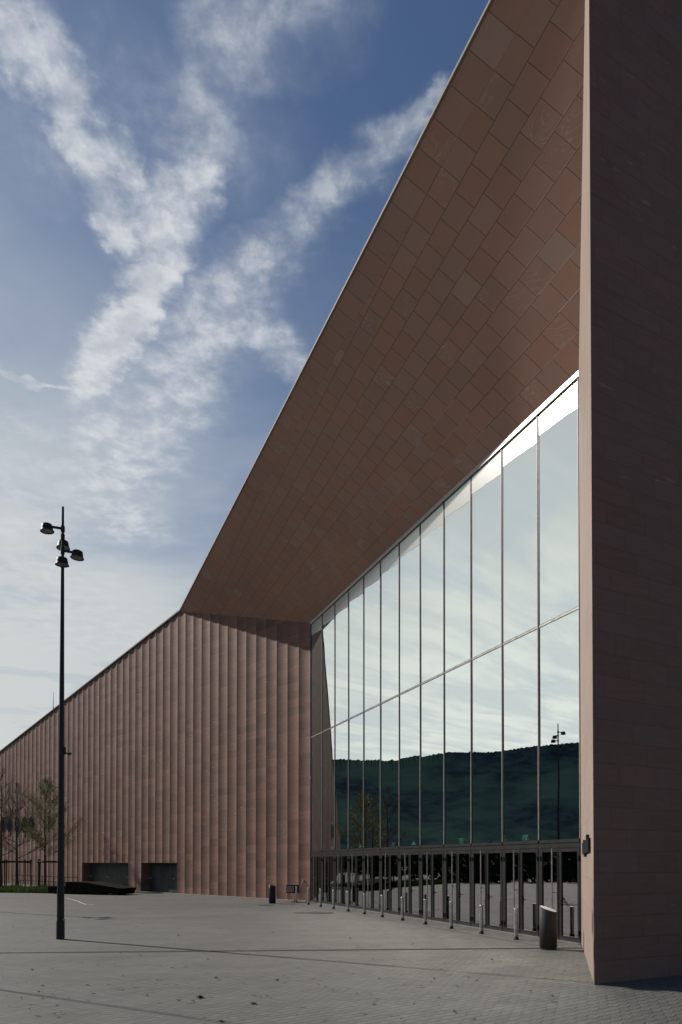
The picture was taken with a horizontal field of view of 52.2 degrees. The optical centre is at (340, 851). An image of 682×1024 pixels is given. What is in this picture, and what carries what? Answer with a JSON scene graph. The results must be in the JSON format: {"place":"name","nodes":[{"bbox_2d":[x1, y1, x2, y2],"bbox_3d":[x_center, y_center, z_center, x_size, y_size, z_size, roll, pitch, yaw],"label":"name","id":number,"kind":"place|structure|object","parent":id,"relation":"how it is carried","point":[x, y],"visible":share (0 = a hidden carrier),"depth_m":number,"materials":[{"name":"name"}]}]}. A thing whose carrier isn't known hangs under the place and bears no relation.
{"place":"outdoors","nodes":[
{"label":"outdoors","id":0,"kind":"place"},
{"bbox_2d":[0,882,64,892],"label":"grass","id":1,"kind":"structure","parent":0,"point":[17,888],"depth_m":50.14,"materials":[{"name":"green plant"}]},
{"bbox_2d":[0,0,488,777],"label":"sky","id":2,"kind":"structure","parent":0,"point":[191,190],"materials":[{"name":"blue"}]},
{"bbox_2d":[0,881,681,1023],"bbox_3d":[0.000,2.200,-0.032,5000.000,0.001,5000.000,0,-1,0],"label":"plaza","id":3,"kind":"structure","parent":0,"point":[500,988],"depth_m":14.00,"materials":[{"name":"concrete"}]},
{"bbox_2d":[12,875,76,885],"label":"bicycle rail","id":4,"kind":"object","parent":3,"relation":"on","point":[42,879],"visible":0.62,"depth_m":59.66,"materials":[{"name":"grey metal"}]},
{"bbox_2d":[40,506,83,939],"bbox_3d":[-8.020,-3.728,19.983,0.940,12.430,0.969,0,-1,25],"label":"street lamp","id":5,"kind":"object","parent":3,"relation":"on","point":[62,546],"visible":1,"depth_m":19.90,"materials":[{"name":"black metal"}]},
{"bbox_2d":[48,881,135,894],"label":"sculpted bench","id":6,"kind":"object","parent":3,"relation":"on","point":[88,887],"visible":0.88,"depth_m":47.15,"materials":[{"name":"black stone"}]},
{"bbox_2d":[269,884,275,903],"bbox_3d":[-3.652,2.216,37.019,0.370,1.034,0.372,0,-1,0],"label":"litter bin","id":7,"kind":"object","parent":3,"relation":"on","point":[272,894],"visible":1,"depth_m":36.86,"materials":[{"name":"black metal"}]},
{"bbox_2d":[0,947,575,952],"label":"slot drain","id":8,"kind":"object","parent":3,"relation":"on","point":[277,950],"visible":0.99,"depth_m":17.30,"materials":[{"name":"grey metal"}]},
{"bbox_2d":[2,901,577,1018],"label":"leaf litter","id":9,"kind":"object","parent":3,"relation":"on","point":[283,982],"visible":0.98,"depth_m":11.92,"materials":[{"name":"brown plant"}]},
{"bbox_2d":[286,885,298,902],"bbox_3d":[-2.584,2.282,38.167,0.820,0.945,0.360,-1,-1,38],"label":"display box","id":10,"kind":"object","parent":3,"relation":"on","point":[290,888],"visible":0.84,"depth_m":38.09,"materials":[{"name":"grey metal"}]},
{"bbox_2d":[295,886,297,902],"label":"bollard","id":11,"kind":"object","parent":3,"relation":"on","point":[296,901],"visible":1,"depth_m":37.70,"materials":[{"name":"grey metal"}]},
{"bbox_2d":[307,887,309,904],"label":"bollard","id":12,"kind":"object","parent":3,"relation":"on","point":[308,895],"visible":1,"depth_m":35.93,"materials":[{"name":"grey metal"}]},
{"bbox_2d":[319,889,321,906],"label":"bollard","id":13,"kind":"object","parent":3,"relation":"on","point":[320,897],"visible":1,"depth_m":34.28,"materials":[{"name":"grey metal"}]},
{"bbox_2d":[309,912,332,913],"bbox_3d":[-0.884,2.628,30.089,1.100,0.008,1.100,0,-1,-17],"label":"drain cover","id":14,"kind":"object","parent":3,"relation":"on","point":[320,912],"visible":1,"depth_m":30.25,"materials":[{"name":"metal"}]},
{"bbox_2d":[332,890,334,908],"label":"bollard","id":15,"kind":"object","parent":3,"relation":"on","point":[333,899],"visible":1,"depth_m":32.68,"materials":[{"name":"grey metal"}]},
{"bbox_2d":[0,0,681,984],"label":"convention hall","id":16,"kind":"structure","parent":3,"relation":"on","point":[414,640],"depth_m":21.82,"materials":[{"name":"tile"}]},
{"bbox_2d":[0,809,5,834],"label":"oval window","id":17,"kind":"structure","parent":16,"relation":"in","point":[3,817],"depth_m":70.21,"materials":[{"name":"glass"}]},
{"bbox_2d":[7,810,12,836],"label":"oval window","id":18,"kind":"structure","parent":16,"relation":"in","point":[8,828],"depth_m":69.03,"materials":[{"name":"glass"}]},
{"bbox_2d":[14,812,20,834],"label":"oval window","id":19,"kind":"structure","parent":16,"relation":"in","point":[17,812],"depth_m":67.59,"materials":[{"name":"glass"}]},
{"bbox_2d":[21,807,26,836],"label":"oval window","id":20,"kind":"structure","parent":16,"relation":"in","point":[24,832],"depth_m":66.42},
{"bbox_2d":[28,806,34,835],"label":"oval window","id":21,"kind":"structure","parent":16,"relation":"in","point":[32,818],"depth_m":65.25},
{"bbox_2d":[311,855,315,901],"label":"glass door","id":22,"kind":"structure","parent":16,"relation":"in","point":[313,857],"depth_m":38.01,"materials":[{"name":"clear glass"}]},
{"bbox_2d":[312,733,321,849],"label":"window pane","id":23,"kind":"structure","parent":16,"relation":"in","point":[317,740],"depth_m":37.69,"materials":[{"name":"clear glass"}]},
{"bbox_2d":[312,630,321,735],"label":"window pane","id":24,"kind":"structure","parent":16,"relation":"in","point":[317,637],"depth_m":37.79,"materials":[{"name":"clear glass"}]},
{"bbox_2d":[316,855,321,902],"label":"glass door","id":25,"kind":"structure","parent":16,"relation":"in","point":[318,857],"depth_m":37.43,"materials":[{"name":"black paint"}]},
{"bbox_2d":[322,855,327,903],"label":"glass door","id":26,"kind":"structure","parent":16,"relation":"in","point":[324,857],"depth_m":36.49,"materials":[{"name":"clear glass"}]},
{"bbox_2d":[323,728,333,849],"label":"window pane","id":27,"kind":"structure","parent":16,"relation":"in","point":[328,736],"depth_m":36.13,"materials":[{"name":"clear glass"}]},
{"bbox_2d":[323,619,333,730],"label":"window pane","id":28,"kind":"structure","parent":16,"relation":"in","point":[328,629],"depth_m":36.23,"materials":[{"name":"clear glass"}]},
{"bbox_2d":[328,854,333,904],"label":"glass door","id":29,"kind":"structure","parent":16,"relation":"in","point":[331,856],"depth_m":35.80,"materials":[{"name":"black paint"}]},
{"bbox_2d":[334,854,340,905],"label":"glass door","id":30,"kind":"structure","parent":16,"relation":"in","point":[337,859],"depth_m":34.83,"materials":[{"name":"clear glass"}]},
{"bbox_2d":[335,721,347,848],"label":"window pane","id":31,"kind":"structure","parent":16,"relation":"in","point":[341,731],"depth_m":34.49,"materials":[{"name":"clear glass"}]},
{"bbox_2d":[335,607,347,724],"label":"window pane","id":32,"kind":"structure","parent":16,"relation":"in","point":[341,619],"depth_m":34.58,"materials":[{"name":"clear glass"}]},
{"bbox_2d":[341,854,347,906],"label":"glass door","id":33,"kind":"structure","parent":16,"relation":"in","point":[344,857],"depth_m":34.09,"materials":[{"name":"black paint"}]},
{"bbox_2d":[348,854,355,907],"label":"glass door","id":34,"kind":"structure","parent":16,"relation":"in","point":[352,857],"depth_m":33.06,"materials":[{"name":"clear glass"}]},
{"bbox_2d":[349,714,362,848],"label":"window pane","id":35,"kind":"structure","parent":16,"relation":"in","point":[355,724],"depth_m":32.83,"materials":[{"name":"clear glass"}]},
{"bbox_2d":[349,594,362,717],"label":"window pane","id":36,"kind":"structure","parent":16,"relation":"in","point":[356,605],"depth_m":32.90,"materials":[{"name":"clear glass"}]},
{"bbox_2d":[355,854,362,908],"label":"glass door","id":37,"kind":"structure","parent":16,"relation":"in","point":[359,857],"depth_m":32.40,"materials":[{"name":"black paint"}]},
{"bbox_2d":[363,853,371,910],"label":"glass door","id":38,"kind":"structure","parent":16,"relation":"in","point":[367,859],"depth_m":31.47,"materials":[{"name":"clear glass"}]},
{"bbox_2d":[364,705,379,847],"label":"window pane","id":39,"kind":"structure","parent":16,"relation":"in","point":[371,717],"depth_m":31.17,"materials":[{"name":"clear glass"}]},
{"bbox_2d":[364,580,379,710],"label":"window pane","id":40,"kind":"structure","parent":16,"relation":"in","point":[371,593],"depth_m":31.25,"materials":[{"name":"clear glass"}]},
{"bbox_2d":[371,853,379,911],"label":"glass door","id":41,"kind":"structure","parent":16,"relation":"in","point":[375,887],"depth_m":30.71,"materials":[{"name":"black paint"}]},
{"bbox_2d":[380,853,389,913],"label":"glass door","id":42,"kind":"structure","parent":16,"relation":"in","point":[385,857],"depth_m":29.76,"materials":[{"name":"clear glass"}]},
{"bbox_2d":[381,696,398,846],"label":"window pane","id":43,"kind":"structure","parent":16,"relation":"in","point":[390,709],"depth_m":29.50,"materials":[{"name":"clear glass"}]},
{"bbox_2d":[381,564,398,701],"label":"window pane","id":44,"kind":"structure","parent":16,"relation":"in","point":[389,579],"depth_m":29.62,"materials":[{"name":"clear glass"}]},
{"bbox_2d":[390,853,398,914],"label":"glass door","id":45,"kind":"structure","parent":16,"relation":"in","point":[394,857],"depth_m":29.07,"materials":[{"name":"black paint"}]},
{"bbox_2d":[399,852,409,916],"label":"glass door","id":46,"kind":"structure","parent":16,"relation":"in","point":[404,859],"depth_m":28.08,"materials":[{"name":"silver metal"}]},
{"bbox_2d":[400,686,419,846],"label":"window pane","id":47,"kind":"structure","parent":16,"relation":"in","point":[410,700],"depth_m":27.84,"materials":[{"name":"clear glass"}]},
{"bbox_2d":[400,545,419,692],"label":"window pane","id":48,"kind":"structure","parent":16,"relation":"in","point":[409,563],"depth_m":27.95,"materials":[{"name":"clear glass"}]},
{"bbox_2d":[409,852,419,917],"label":"glass door","id":49,"kind":"structure","parent":16,"relation":"in","point":[414,890],"depth_m":27.39,"materials":[{"name":"black paint"}]},
{"bbox_2d":[420,852,431,919],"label":"glass door","id":50,"kind":"structure","parent":16,"relation":"in","point":[426,857],"depth_m":26.56,"materials":[{"name":"silver metal"}]},
{"bbox_2d":[421,524,442,682],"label":"window pane","id":51,"kind":"structure","parent":16,"relation":"in","point":[431,544],"depth_m":26.29,"materials":[{"name":"clear glass"}]},
{"bbox_2d":[421,675,443,845],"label":"window pane","id":52,"kind":"structure","parent":16,"relation":"in","point":[432,814],"depth_m":26.21,"materials":[{"name":"clear glass"}]},
{"bbox_2d":[431,851,443,921],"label":"glass door","id":53,"kind":"structure","parent":16,"relation":"in","point":[437,892],"depth_m":25.75,"materials":[{"name":"black paint"}]},
{"bbox_2d":[444,851,457,923],"bbox_3d":[3.902,1.254,24.859,0.198,2.569,0.839,0,-1,-22],"label":"glass door","id":54,"kind":"structure","parent":16,"relation":"in","point":[451,887],"depth_m":24.90,"materials":[{"name":"clear glass"}]},
{"bbox_2d":[445,501,469,670],"bbox_3d":[4.123,-9.712,24.648,0.020,6.228,1.715,0,-1,-22],"label":"window pane","id":55,"kind":"structure","parent":16,"relation":"in","point":[457,525],"depth_m":24.63,"materials":[{"name":"clear glass"}]},
{"bbox_2d":[445,662,470,844],"bbox_3d":[4.123,-3.393,24.557,0.017,6.222,1.715,0,-1,-22],"label":"window pane","id":56,"kind":"structure","parent":16,"relation":"in","point":[457,681],"depth_m":24.54,"materials":[{"name":"clear glass"}]},
{"bbox_2d":[457,851,470,925],"bbox_3d":[4.259,1.242,24.086,0.125,2.569,0.839,0,-1,-22],"label":"glass door","id":57,"kind":"structure","parent":16,"relation":"in","point":[463,857],"depth_m":24.11,"materials":[{"name":"black paint"}]},
{"bbox_2d":[472,850,486,928],"bbox_3d":[4.582,1.230,23.207,0.198,2.569,0.839,0,-1,-22],"label":"glass door","id":58,"kind":"structure","parent":16,"relation":"in","point":[479,857],"depth_m":23.26,"materials":[{"name":"clear glass"}]},
{"bbox_2d":[472,474,500,657],"bbox_3d":[4.802,-9.736,22.996,0.020,6.228,1.715,0,-1,-22],"label":"window pane","id":59,"kind":"structure","parent":16,"relation":"in","point":[486,502],"depth_m":22.97,"materials":[{"name":"clear glass"}]},
{"bbox_2d":[472,647,501,842],"bbox_3d":[4.802,-3.417,22.905,0.018,6.222,1.715,0,-1,-22],"label":"window pane","id":60,"kind":"structure","parent":16,"relation":"in","point":[486,669],"depth_m":22.89,"materials":[{"name":"clear glass"}]},
{"bbox_2d":[487,850,502,930],"bbox_3d":[4.939,1.219,22.434,0.125,2.569,0.839,0,-1,-22],"label":"glass door","id":61,"kind":"structure","parent":16,"relation":"in","point":[494,857],"depth_m":22.46,"materials":[{"name":"black paint"}]},
{"bbox_2d":[503,849,520,933],"bbox_3d":[5.261,1.206,21.555,0.198,2.569,0.839,0,-1,-22],"label":"glass door","id":62,"kind":"structure","parent":16,"relation":"in","point":[511,858],"depth_m":21.62,"materials":[{"name":"clear glass"}]},
{"bbox_2d":[503,444,536,642],"bbox_3d":[5.482,-9.760,21.343,0.023,6.228,1.715,0,-1,-22],"label":"window pane","id":63,"kind":"structure","parent":16,"relation":"in","point":[520,474],"depth_m":21.32,"materials":[{"name":"clear glass"}]},
{"bbox_2d":[503,630,537,841],"bbox_3d":[5.482,-3.441,21.253,0.021,6.222,1.715,0,-1,-22],"label":"window pane","id":64,"kind":"structure","parent":16,"relation":"in","point":[520,693],"depth_m":21.22,"materials":[{"name":"clear glass"}]},
{"bbox_2d":[520,849,538,936],"bbox_3d":[5.618,1.195,20.781,0.125,2.569,0.840,0,-1,-22],"label":"glass door","id":65,"kind":"structure","parent":16,"relation":"in","point":[529,858],"depth_m":20.80,"materials":[{"name":"black paint"}]},
{"bbox_2d":[540,848,559,939],"bbox_3d":[5.936,1.182,19.913,0.198,2.569,0.817,0,-1,-22],"label":"glass door","id":66,"kind":"structure","parent":16,"relation":"in","point":[549,858],"depth_m":19.93,"materials":[{"name":"clear glass"}]},
{"bbox_2d":[539,409,577,624],"bbox_3d":[6.153,-9.783,19.712,0.020,6.228,1.670,0,-1,-22],"label":"window pane","id":67,"kind":"structure","parent":16,"relation":"in","point":[558,445],"depth_m":19.68,"materials":[{"name":"clear glass"}]},
{"bbox_2d":[540,610,579,839],"bbox_3d":[6.153,-3.465,19.621,0.017,6.222,1.670,0,-1,-22],"label":"window pane","id":68,"kind":"structure","parent":16,"relation":"in","point":[559,639],"depth_m":19.59,"materials":[{"name":"clear glass"}]},
{"bbox_2d":[559,848,580,942],"bbox_3d":[6.285,1.172,19.161,0.125,2.569,0.817,0,-1,-22],"label":"glass door","id":69,"kind":"structure","parent":16,"relation":"in","point":[569,858],"depth_m":19.19,"materials":[{"name":"black paint"}]},
{"bbox_2d":[582,834,590,856],"bbox_3d":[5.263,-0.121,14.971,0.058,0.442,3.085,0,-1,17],"label":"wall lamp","id":70,"kind":"object","parent":16,"relation":"attached to","point":[586,846],"depth_m":14.10,"materials":[{"name":"black metal"}]},
{"bbox_2d":[346,891,349,910],"bbox_3d":[0.312,2.204,31.114,0.150,0.888,0.150,0,-1,-11],"label":"bollard","id":71,"kind":"object","parent":3,"relation":"on","point":[347,901],"visible":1,"depth_m":31.06,"materials":[{"name":"grey metal"}]},
{"bbox_2d":[363,893,365,913],"bbox_3d":[0.989,2.180,29.469,0.150,0.888,0.150,0,-1,29],"label":"bollard","id":72,"kind":"object","parent":3,"relation":"on","point":[364,903],"visible":1,"depth_m":29.43,"materials":[{"name":"grey metal"}]},
{"bbox_2d":[380,895,383,916],"bbox_3d":[1.647,2.158,27.869,0.150,0.888,0.150,0,-1,-21],"label":"bollard","id":73,"kind":"object","parent":3,"relation":"on","point":[382,905],"visible":1,"depth_m":27.82,"materials":[{"name":"grey metal"}]},
{"bbox_2d":[400,897,403,920],"bbox_3d":[2.312,2.134,26.252,0.150,0.888,0.150,0,-1,20],"label":"bollard","id":74,"kind":"object","parent":3,"relation":"on","point":[402,909],"visible":1,"depth_m":26.21,"materials":[{"name":"grey metal"}]},
{"bbox_2d":[288,902,532,944],"bbox_3d":[1.055,2.603,28.303,0.050,0.002,21.527,0,-1,-22],"label":"slot drain","id":75,"kind":"object","parent":3,"relation":"on","point":[427,926],"visible":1,"depth_m":23.35,"materials":[{"name":"black metal"}]},
{"bbox_2d":[423,899,426,923],"bbox_3d":[2.979,2.111,24.630,0.150,0.888,0.150,0,-1,-30],"label":"bollard","id":76,"kind":"object","parent":3,"relation":"on","point":[425,911],"visible":1,"depth_m":24.58,"materials":[{"name":"grey metal"}]},
{"bbox_2d":[449,902,452,928],"bbox_3d":[3.640,2.088,23.023,0.150,0.888,0.150,0,-1,10],"label":"bollard","id":77,"kind":"object","parent":3,"relation":"on","point":[450,915],"visible":1,"depth_m":22.98,"materials":[{"name":"grey metal"}]},
{"bbox_2d":[479,905,483,933],"bbox_3d":[4.311,2.064,21.390,0.150,0.888,0.150,1,-1,-40],"label":"bollard","id":78,"kind":"object","parent":3,"relation":"on","point":[481,918],"visible":1,"depth_m":21.34,"materials":[{"name":"grey metal"}]},
{"bbox_2d":[513,908,518,939],"bbox_3d":[4.972,2.041,19.783,0.150,0.888,0.150,0,-1,0],"label":"bollard","id":79,"kind":"object","parent":3,"relation":"on","point":[515,924],"visible":1,"depth_m":19.73,"materials":[{"name":"silver metal"}]},
{"bbox_2d":[539,906,556,949],"bbox_3d":[5.232,1.907,17.592,0.430,1.094,0.430,0,-1,0],"label":"litter bin","id":80,"kind":"object","parent":3,"relation":"on","point":[547,928],"visible":1,"depth_m":17.42,"materials":[{"name":"grey metal"}]},
{"label":"planting bed","id":81,"kind":"structure","parent":0,"visible":0},
{"bbox_2d":[0,859,4,886],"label":"tree support","id":82,"kind":"object","parent":81,"relation":"on","point":[4,870],"visible":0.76,"depth_m":55.94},
{"bbox_2d":[0,768,30,886],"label":"young tree","id":83,"kind":"object","parent":81,"relation":"on","point":[1,855],"visible":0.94,"depth_m":55.01,"materials":[{"name":"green plant"}]},
{"bbox_2d":[5,859,31,886],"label":"tree support","id":84,"kind":"object","parent":81,"relation":"on","point":[24,861],"visible":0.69,"depth_m":56.14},
{"bbox_2d":[0,782,57,884],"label":"young tree","id":85,"kind":"object","parent":81,"relation":"on","point":[17,845],"visible":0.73,"depth_m":56.86,"materials":[{"name":"green plant"}]},
{"bbox_2d":[4,776,87,884],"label":"young tree","id":86,"kind":"object","parent":81,"relation":"on","point":[35,835],"visible":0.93,"depth_m":54.86,"materials":[{"name":"green plant"}]},
{"bbox_2d":[37,859,56,885],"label":"tree support","id":87,"kind":"object","parent":81,"relation":"on","point":[39,861],"visible":0.52,"depth_m":54.56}
]}

